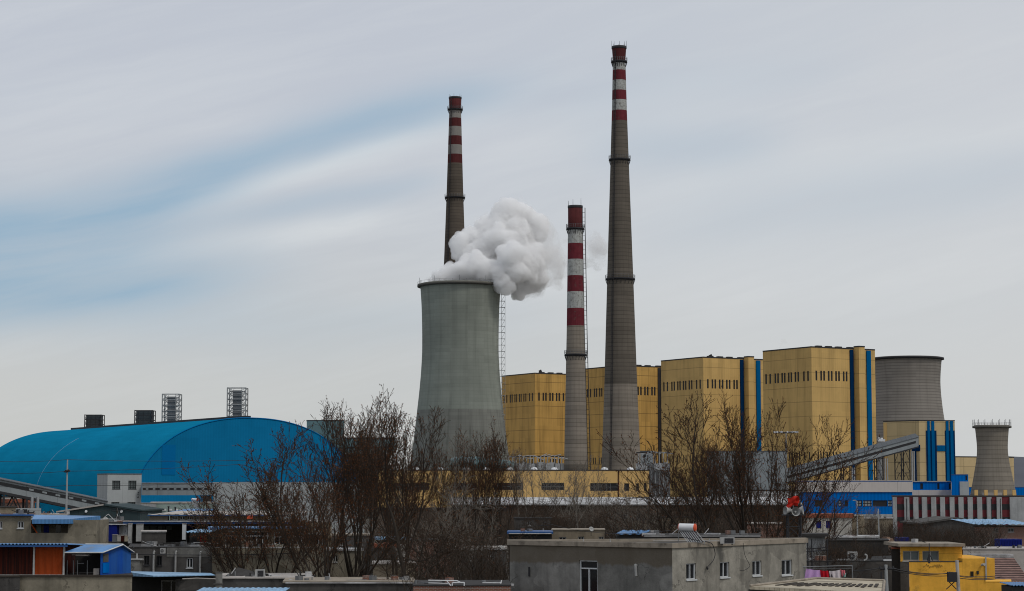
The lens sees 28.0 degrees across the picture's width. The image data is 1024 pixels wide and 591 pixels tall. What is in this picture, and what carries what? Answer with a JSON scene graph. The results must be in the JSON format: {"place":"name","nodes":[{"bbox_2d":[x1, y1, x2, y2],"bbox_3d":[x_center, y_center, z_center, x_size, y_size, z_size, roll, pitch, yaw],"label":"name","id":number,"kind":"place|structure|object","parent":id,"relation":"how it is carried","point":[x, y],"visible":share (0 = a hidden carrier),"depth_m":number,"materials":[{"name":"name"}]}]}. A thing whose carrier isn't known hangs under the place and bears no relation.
{"place":"outdoors","nodes":[
{"label":"outdoors","id":0,"kind":"place"},
{"bbox_2d":[0,514,33,542],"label":"tan house","id":1,"kind":"structure","parent":0,"point":[15,528],"depth_m":166.94,"materials":[{"name":"paint"}]},
{"bbox_2d":[30,515,108,545],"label":"blue roofed house","id":2,"kind":"structure","parent":0,"point":[75,529],"depth_m":163.00,"materials":[{"name":"beige paint"}]},
{"bbox_2d":[20,572,132,590],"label":"concrete yard house","id":3,"kind":"structure","parent":0,"point":[90,582],"depth_m":126.88,"materials":[{"name":"beige paint"}]},
{"bbox_2d":[0,543,84,574],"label":"rusty store","id":4,"kind":"structure","parent":3,"relation":"on","point":[34,558],"depth_m":127.51,"materials":[{"name":"metal"}]},
{"bbox_2d":[64,544,134,574],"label":"blue shed","id":5,"kind":"structure","parent":3,"relation":"on","point":[100,559],"depth_m":128.87,"materials":[{"name":"paint"}]},
{"bbox_2d":[97,473,141,504],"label":"transfer tower","id":6,"kind":"structure","parent":0,"point":[121,494],"depth_m":418.30,"materials":[{"name":"metal"}]},
{"bbox_2d":[131,571,215,590],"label":"awning house","id":7,"kind":"structure","parent":0,"point":[163,581],"depth_m":138.76,"materials":[{"name":"black paint"}]},
{"bbox_2d":[197,587,288,590],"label":"snowy blue roof","id":8,"kind":"structure","parent":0,"point":[243,589],"depth_m":112.67,"materials":[{"name":"paint"}]},
{"bbox_2d":[208,526,303,546],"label":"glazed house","id":9,"kind":"structure","parent":0,"point":[253,537],"depth_m":167.02,"materials":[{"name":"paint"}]},
{"bbox_2d":[222,573,313,587],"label":"felt roof house","id":10,"kind":"structure","parent":0,"point":[251,582],"depth_m":131.84,"materials":[{"name":"paint"}]},
{"bbox_2d":[306,420,343,447],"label":"transfer house","id":11,"kind":"structure","parent":0,"point":[316,428],"depth_m":848.66,"materials":[{"name":"metal"}]},
{"bbox_2d":[413,580,510,590],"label":"brick low house","id":12,"kind":"structure","parent":0,"point":[479,585],"depth_m":111.00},
{"bbox_2d":[0,0,1023,469],"label":"sky","id":13,"kind":"structure","parent":0,"point":[199,199],"materials":[{"name":"grey"}]},
{"bbox_2d":[378,467,649,506],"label":"canteen building","id":14,"kind":"structure","parent":0,"point":[614,476],"depth_m":557.81,"materials":[{"name":"paint"}]},
{"bbox_2d":[502,372,565,462],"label":"boiler house","id":15,"kind":"structure","parent":0,"point":[534,410],"depth_m":1168.27,"materials":[{"name":"metal"}]},
{"bbox_2d":[586,365,661,469],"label":"boiler house","id":16,"kind":"structure","parent":0,"point":[649,387],"depth_m":1103.58,"materials":[{"name":"metal"}]},
{"bbox_2d":[364,518,894,577],"bbox_3d":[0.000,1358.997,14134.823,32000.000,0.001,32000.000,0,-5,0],"label":"ground","id":17,"kind":"structure","parent":0,"point":[375,530],"depth_m":520.53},
{"bbox_2d":[0,575,19,590],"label":"dark stained wall","id":18,"kind":"structure","parent":17,"relation":"on","point":[9,582],"depth_m":126.59,"materials":[{"name":"paint"}]},
{"bbox_2d":[0,477,107,508],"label":"conveyor gallery","id":19,"kind":"object","parent":17,"relation":"on","point":[23,491],"visible":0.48,"depth_m":392.92,"materials":[{"name":"metal"}]},
{"bbox_2d":[56,503,163,523],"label":"gabled hall","id":20,"kind":"structure","parent":17,"relation":"on","point":[126,514],"depth_m":313.29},
{"bbox_2d":[141,483,212,501],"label":"level gallery","id":21,"kind":"object","parent":17,"relation":"on","point":[162,489],"visible":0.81,"depth_m":418.12,"materials":[{"name":"metal"}]},
{"bbox_2d":[0,416,354,512],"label":"coal storage hall","id":22,"kind":"structure","parent":17,"relation":"on","point":[151,449],"depth_m":704.32,"materials":[{"name":"metal"}]},
{"bbox_2d":[84,414,104,426],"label":"exhaust stack","id":23,"kind":"object","parent":22,"relation":"on","point":[94,420],"visible":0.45,"depth_m":899.52,"materials":[{"name":"metal"}]},
{"bbox_2d":[134,410,155,422],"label":"exhaust stack","id":24,"kind":"object","parent":22,"relation":"on","point":[144,416],"visible":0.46,"depth_m":859.71,"materials":[{"name":"metal"}]},
{"bbox_2d":[162,445,175,474],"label":"door panel","id":25,"kind":"structure","parent":22,"relation":"in","point":[168,451],"depth_m":681.55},
{"bbox_2d":[161,394,181,420],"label":"lattice stack","id":26,"kind":"object","parent":22,"relation":"on","point":[171,406],"visible":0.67,"depth_m":851.02,"materials":[{"name":"grey metal"}]},
{"bbox_2d":[226,387,247,416],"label":"lattice stack","id":27,"kind":"object","parent":22,"relation":"on","point":[237,404],"visible":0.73,"depth_m":851.29,"materials":[{"name":"grey metal"}]},
{"bbox_2d":[150,502,213,509],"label":"shed","id":28,"kind":"structure","parent":17,"relation":"on","point":[163,505],"depth_m":397.92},
{"bbox_2d":[109,520,304,546],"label":"canopy","id":29,"kind":"object","parent":17,"relation":"on","point":[173,528],"visible":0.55,"depth_m":182.80,"materials":[{"name":"metal"}]},
{"bbox_2d":[128,544,323,576],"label":"grey terrace house","id":30,"kind":"structure","parent":17,"relation":"on","point":[192,559],"depth_m":153.81,"materials":[{"name":"paint"}]},
{"bbox_2d":[141,530,166,543],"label":"hut","id":31,"kind":"object","parent":30,"relation":"on","point":[159,537],"visible":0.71,"depth_m":163.92,"materials":[{"name":"paint"}]},
{"bbox_2d":[147,509,311,519],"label":"blue and grey roof house","id":32,"kind":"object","parent":17,"relation":"on","point":[180,515],"visible":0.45,"depth_m":223.89,"materials":[{"name":"beige paint"}]},
{"bbox_2d":[190,481,336,573],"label":"bare tree","id":33,"kind":"object","parent":17,"relation":"on","point":[217,557],"visible":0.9,"depth_m":148.78,"materials":[{"name":"brown plant"}]},
{"bbox_2d":[178,450,381,574],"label":"bare tree","id":34,"kind":"object","parent":17,"relation":"on","point":[271,523],"visible":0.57,"depth_m":152.61,"materials":[{"name":"brown plant"}]},
{"bbox_2d":[213,482,363,532],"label":"wall block","id":35,"kind":"structure","parent":17,"relation":"on","point":[224,485],"depth_m":418.03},
{"bbox_2d":[177,420,468,576],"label":"bare tree","id":36,"kind":"object","parent":17,"relation":"on","point":[285,458],"visible":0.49,"depth_m":159.55,"materials":[{"name":"brown plant"}]},
{"bbox_2d":[257,452,423,576],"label":"bare tree","id":37,"kind":"object","parent":17,"relation":"on","point":[297,536],"visible":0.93,"depth_m":137.27,"materials":[{"name":"brown plant"}]},
{"bbox_2d":[326,548,363,576],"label":"hut","id":38,"kind":"object","parent":17,"relation":"on","point":[337,570],"visible":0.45,"depth_m":173.63,"materials":[{"name":"beige paint"}]},
{"bbox_2d":[283,577,414,590],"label":"long dark house","id":39,"kind":"structure","parent":17,"relation":"on","point":[340,586],"depth_m":126.87,"materials":[{"name":"paint"}]},
{"bbox_2d":[289,571,409,579],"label":"roof junk","id":40,"kind":"object","parent":39,"relation":"on","point":[364,577],"visible":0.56,"depth_m":128.44,"materials":[{"name":"black paint"}]},
{"bbox_2d":[296,395,407,576],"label":"bare tree","id":41,"kind":"object","parent":17,"relation":"on","point":[333,446],"visible":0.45,"depth_m":164.50,"materials":[{"name":"brown plant"}]},
{"bbox_2d":[331,533,374,575],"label":"hut","id":42,"kind":"object","parent":17,"relation":"on","point":[352,539],"visible":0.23,"depth_m":203.58,"materials":[{"name":"paint"}]},
{"bbox_2d":[328,391,405,576],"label":"bare tree","id":43,"kind":"object","parent":17,"relation":"on","point":[371,438],"visible":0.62,"depth_m":159.40,"materials":[{"name":"brown plant"}]},
{"bbox_2d":[372,560,414,578],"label":"hut","id":44,"kind":"object","parent":17,"relation":"on","point":[376,573],"visible":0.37,"depth_m":148.78,"materials":[{"name":"paint"}]},
{"bbox_2d":[346,384,449,576],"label":"bare tree","id":45,"kind":"object","parent":17,"relation":"on","point":[389,483],"visible":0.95,"depth_m":148.21,"materials":[{"name":"brown plant"}]},
{"bbox_2d":[331,429,497,578],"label":"bare tree","id":46,"kind":"object","parent":17,"relation":"on","point":[450,494],"visible":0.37,"depth_m":174.53,"materials":[{"name":"brown plant"}]},
{"bbox_2d":[380,495,451,576],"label":"dead tree","id":47,"kind":"object","parent":17,"relation":"on","point":[397,538],"visible":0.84,"depth_m":133.06,"materials":[{"name":"brown plant"}]},
{"bbox_2d":[317,504,521,590],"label":"undergrowth","id":48,"kind":"object","parent":17,"relation":"on","point":[457,573],"visible":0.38,"depth_m":133.74,"materials":[{"name":"plant"}]},
{"bbox_2d":[375,507,504,554],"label":"long store","id":49,"kind":"structure","parent":17,"relation":"on","point":[430,516],"depth_m":328.06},
{"bbox_2d":[355,501,532,579],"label":"bare tree","id":50,"kind":"object","parent":17,"relation":"on","point":[438,549],"visible":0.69,"depth_m":134.15,"materials":[{"name":"brown plant"}]},
{"bbox_2d":[416,440,477,567],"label":"bare tree","id":51,"kind":"object","parent":17,"relation":"on","point":[450,481],"visible":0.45,"depth_m":198.23,"materials":[{"name":"brown plant"}]},
{"bbox_2d":[443,95,465,279],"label":"chimney","id":52,"kind":"object","parent":17,"relation":"on","point":[454,261],"visible":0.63,"depth_m":1005.47,"materials":[{"name":"concrete"}]},
{"bbox_2d":[379,513,536,579],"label":"bare tree","id":53,"kind":"object","parent":17,"relation":"on","point":[448,544],"visible":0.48,"depth_m":137.47,"materials":[{"name":"brown plant"}]},
{"bbox_2d":[411,275,508,469],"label":"cooling tower","id":54,"kind":"structure","parent":17,"relation":"on","point":[460,383],"depth_m":837.49,"materials":[{"name":"grey concrete"}]},
{"bbox_2d":[413,500,506,579],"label":"bare tree","id":55,"kind":"object","parent":17,"relation":"on","point":[464,520],"visible":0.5,"depth_m":164.41,"materials":[{"name":"brown plant"}]},
{"bbox_2d":[451,416,511,543],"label":"bare tree","id":56,"kind":"object","parent":17,"relation":"on","point":[476,468],"visible":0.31,"depth_m":204.45,"materials":[{"name":"brown plant"}]},
{"bbox_2d":[465,430,529,545],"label":"bare tree","id":57,"kind":"object","parent":17,"relation":"on","point":[501,484],"visible":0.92,"depth_m":196.91,"materials":[{"name":"brown plant"}]},
{"bbox_2d":[507,530,552,579],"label":"dark blue eave house","id":58,"kind":"structure","parent":17,"relation":"on","point":[543,536],"depth_m":178.82,"materials":[{"name":"black paint"}]},
{"bbox_2d":[513,517,551,529],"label":"hut","id":59,"kind":"object","parent":17,"relation":"on","point":[518,523],"visible":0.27,"depth_m":248.50,"materials":[{"name":"paint"}]},
{"bbox_2d":[508,454,566,469],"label":"switchgear","id":60,"kind":"object","parent":17,"relation":"on","point":[554,464],"visible":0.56,"depth_m":647.89,"materials":[{"name":"grey metal"}]},
{"bbox_2d":[501,448,580,519],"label":"bare tree","id":61,"kind":"object","parent":17,"relation":"on","point":[521,484],"visible":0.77,"depth_m":297.45,"materials":[{"name":"brown plant"}]},
{"bbox_2d":[483,487,609,537],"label":"bare tree","id":62,"kind":"object","parent":17,"relation":"on","point":[540,508],"visible":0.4,"depth_m":253.19,"materials":[{"name":"brown plant"}]},
{"bbox_2d":[518,504,598,537],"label":"bare tree","id":63,"kind":"object","parent":17,"relation":"on","point":[538,521],"visible":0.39,"depth_m":231.47,"materials":[{"name":"brown plant"}]},
{"bbox_2d":[526,453,609,527],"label":"bare tree","id":64,"kind":"object","parent":17,"relation":"on","point":[574,484],"visible":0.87,"depth_m":298.48,"materials":[{"name":"brown plant"}]},
{"bbox_2d":[564,201,590,469],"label":"chimney","id":65,"kind":"object","parent":17,"relation":"on","point":[576,447],"visible":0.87,"depth_m":738.88,"materials":[{"name":"concrete"}]},
{"bbox_2d":[551,528,604,538],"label":"beige house","id":66,"kind":"structure","parent":17,"relation":"on","point":[567,533],"depth_m":183.80,"materials":[{"name":"paint"}]},
{"bbox_2d":[562,476,627,526],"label":"bare tree","id":67,"kind":"object","parent":17,"relation":"on","point":[588,496],"visible":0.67,"depth_m":286.74,"materials":[{"name":"brown plant"}]},
{"bbox_2d":[551,500,648,538],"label":"bare tree","id":68,"kind":"object","parent":17,"relation":"on","point":[594,517],"visible":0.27,"depth_m":229.59,"materials":[{"name":"brown plant"}]},
{"bbox_2d":[602,41,639,469],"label":"chimney","id":69,"kind":"object","parent":17,"relation":"on","point":[620,415],"visible":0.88,"depth_m":778.98,"materials":[{"name":"concrete"}]},
{"bbox_2d":[449,497,802,542],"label":"long shed","id":70,"kind":"structure","parent":17,"relation":"on","point":[547,499],"depth_m":397.90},
{"bbox_2d":[605,475,669,538],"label":"bare tree","id":71,"kind":"object","parent":17,"relation":"on","point":[631,516],"visible":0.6,"depth_m":215.03,"materials":[{"name":"brown plant"}]},
{"bbox_2d":[636,451,671,496],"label":"switchgear","id":72,"kind":"object","parent":17,"relation":"on","point":[657,473],"visible":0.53,"depth_m":698.07,"materials":[{"name":"grey metal"}]},
{"bbox_2d":[507,538,807,590],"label":"grey house","id":73,"kind":"structure","parent":17,"relation":"on","point":[599,564],"depth_m":115.33,"materials":[{"name":"paint"}]},
{"bbox_2d":[580,560,596,590],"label":"window","id":74,"kind":"structure","parent":73,"relation":"in","point":[588,568],"depth_m":114.71,"materials":[{"name":"black glass"}]},
{"bbox_2d":[678,523,704,543],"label":"solar water heater","id":75,"kind":"object","parent":73,"relation":"on","point":[686,528],"visible":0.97,"depth_m":113.82,"materials":[{"name":"white paint"}]},
{"bbox_2d":[596,456,731,538],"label":"bare tree","id":76,"kind":"object","parent":17,"relation":"on","point":[663,522],"visible":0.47,"depth_m":202.72,"materials":[{"name":"brown plant"}]},
{"bbox_2d":[661,431,729,532],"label":"bare tree","id":77,"kind":"object","parent":17,"relation":"on","point":[705,478],"visible":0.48,"depth_m":194.55,"materials":[{"name":"brown plant"}]},
{"bbox_2d":[502,506,894,563],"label":"undergrowth","id":78,"kind":"object","parent":17,"relation":"on","point":[869,549],"visible":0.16,"depth_m":207.71,"materials":[{"name":"plant"}]},
{"bbox_2d":[669,497,772,532],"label":"bare tree","id":79,"kind":"object","parent":17,"relation":"on","point":[722,527],"visible":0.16,"depth_m":234.18,"materials":[{"name":"brown plant"}]},
{"bbox_2d":[596,391,884,537],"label":"bare tree","id":80,"kind":"object","parent":17,"relation":"on","point":[735,499],"visible":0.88,"depth_m":180.70,"materials":[{"name":"brown plant"}]},
{"bbox_2d":[701,385,854,537],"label":"bare tree","id":81,"kind":"object","parent":17,"relation":"on","point":[792,476],"visible":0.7,"depth_m":182.14,"materials":[{"name":"brown plant"}]},
{"bbox_2d":[782,496,805,537],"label":"loudspeaker mast","id":82,"kind":"object","parent":17,"relation":"on","point":[794,511],"visible":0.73,"depth_m":139.07,"materials":[{"name":"metal"}]},
{"bbox_2d":[755,455,869,539],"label":"bare tree","id":83,"kind":"object","parent":17,"relation":"on","point":[831,530],"visible":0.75,"depth_m":175.71,"materials":[{"name":"brown plant"}]},
{"bbox_2d":[802,533,828,557],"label":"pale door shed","id":84,"kind":"structure","parent":17,"relation":"on","point":[819,536],"depth_m":158.89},
{"bbox_2d":[801,513,853,537],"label":"building","id":85,"kind":"structure","parent":17,"relation":"on","point":[843,523],"depth_m":288.21,"materials":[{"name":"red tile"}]},
{"bbox_2d":[806,532,887,577],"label":"bare tree","id":86,"kind":"object","parent":17,"relation":"on","point":[838,556],"visible":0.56,"depth_m":148.48,"materials":[{"name":"brown plant"}]},
{"bbox_2d":[787,434,918,488],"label":"conveyor gallery","id":87,"kind":"object","parent":17,"relation":"on","point":[900,444],"visible":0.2,"depth_m":824.69,"materials":[{"name":"metal"}]},
{"bbox_2d":[796,480,912,516],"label":"workshop","id":88,"kind":"structure","parent":17,"relation":"on","point":[875,493],"depth_m":597.11,"materials":[{"name":"metal"}]},
{"bbox_2d":[825,538,888,555],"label":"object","id":89,"kind":"structure","parent":17,"relation":"on","point":[873,540],"depth_m":173.79,"materials":[{"name":"black paint"}]},
{"bbox_2d":[806,558,908,590],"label":"yard building","id":90,"kind":"structure","parent":17,"relation":"on","point":[904,577],"depth_m":148.79,"materials":[{"name":"paint"}]},
{"bbox_2d":[891,546,900,590],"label":"side hut","id":91,"kind":"object","parent":17,"relation":"on","point":[895,557],"visible":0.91,"depth_m":141.86,"materials":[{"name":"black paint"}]},
{"bbox_2d":[875,355,944,479],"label":"cooling tower","id":92,"kind":"structure","parent":17,"relation":"on","point":[908,387],"depth_m":1282.23,"materials":[{"name":"concrete"}]},
{"bbox_2d":[835,516,1009,554],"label":"undergrowth","id":93,"kind":"object","parent":17,"relation":"on","point":[985,540],"visible":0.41,"depth_m":237.04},
{"bbox_2d":[899,516,994,542],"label":"dark gabled shed","id":94,"kind":"structure","parent":17,"relation":"on","point":[943,519],"depth_m":318.07,"materials":[{"name":"paint"}]},
{"bbox_2d":[946,560,959,590],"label":"transformer pole","id":95,"kind":"object","parent":17,"relation":"on","point":[953,577],"visible":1,"depth_m":123.55,"materials":[{"name":"metal"}]},
{"bbox_2d":[891,490,1023,536],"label":"factory","id":96,"kind":"structure","parent":17,"relation":"on","point":[987,505],"depth_m":447.30,"materials":[{"name":"metal"}]},
{"bbox_2d":[951,474,968,494],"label":"stair block","id":97,"kind":"structure","parent":17,"relation":"on","point":[959,484],"depth_m":627.27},
{"bbox_2d":[955,456,1013,486],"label":"turbine hall","id":98,"kind":"structure","parent":17,"relation":"on","point":[965,464],"depth_m":984.73,"materials":[{"name":"metal"}]},
{"bbox_2d":[951,519,1023,546],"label":"blue roof house","id":99,"kind":"structure","parent":17,"relation":"on","point":[1016,531],"depth_m":298.15,"materials":[{"name":"metal"}]},
{"bbox_2d":[962,547,1023,571],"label":"sandy yard wall","id":100,"kind":"structure","parent":17,"relation":"on","point":[1018,553],"depth_m":213.44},
{"bbox_2d":[970,419,1016,494],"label":"cooling tower","id":101,"kind":"structure","parent":17,"relation":"on","point":[992,472],"depth_m":693.31,"materials":[{"name":"grey concrete"}]},
{"bbox_2d":[986,579,1010,590],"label":"ochre annex","id":102,"kind":"object","parent":17,"relation":"on","point":[994,585],"visible":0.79,"depth_m":130.84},
{"bbox_2d":[643,533,761,538],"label":"dark house","id":103,"kind":"structure","parent":0,"point":[721,534],"depth_m":163.91,"materials":[{"name":"black paint"}]},
{"bbox_2d":[661,356,763,496],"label":"boiler house","id":104,"kind":"structure","parent":0,"point":[740,379],"depth_m":1033.89,"materials":[{"name":"metal"}]},
{"bbox_2d":[707,451,787,496],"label":"precipitator house","id":105,"kind":"structure","parent":0,"point":[763,477],"depth_m":717.51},
{"bbox_2d":[748,577,885,590],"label":"shed roof","id":106,"kind":"structure","parent":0,"point":[830,584],"depth_m":92.99,"materials":[{"name":"white"}]},
{"bbox_2d":[763,345,875,489],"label":"boiler house","id":107,"kind":"structure","parent":0,"point":[836,385],"depth_m":960.14,"materials":[{"name":"metal"}]},
{"bbox_2d":[883,420,955,493],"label":"coal bunker house","id":108,"kind":"structure","parent":0,"point":[935,455],"depth_m":849.16,"materials":[{"name":"metal"}]},
{"bbox_2d":[912,481,951,494],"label":"pump house","id":109,"kind":"structure","parent":0,"point":[931,487],"depth_m":637.17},
{"bbox_2d":[884,542,994,590],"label":"ochre house","id":110,"kind":"structure","parent":0,"point":[945,555],"depth_m":138.90,"materials":[{"name":"yellow paint"}]},
{"bbox_2d":[967,554,1023,581],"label":"ribbed roof house","id":111,"kind":"structure","parent":0,"point":[1007,566],"depth_m":159.56,"materials":[{"name":"metal"}]},
{"bbox_2d":[1009,456,1023,486],"bbox_3d":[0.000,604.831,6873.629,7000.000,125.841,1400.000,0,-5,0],"label":"building","id":112,"kind":"structure","parent":0,"point":[1018,471],"depth_m":6415.52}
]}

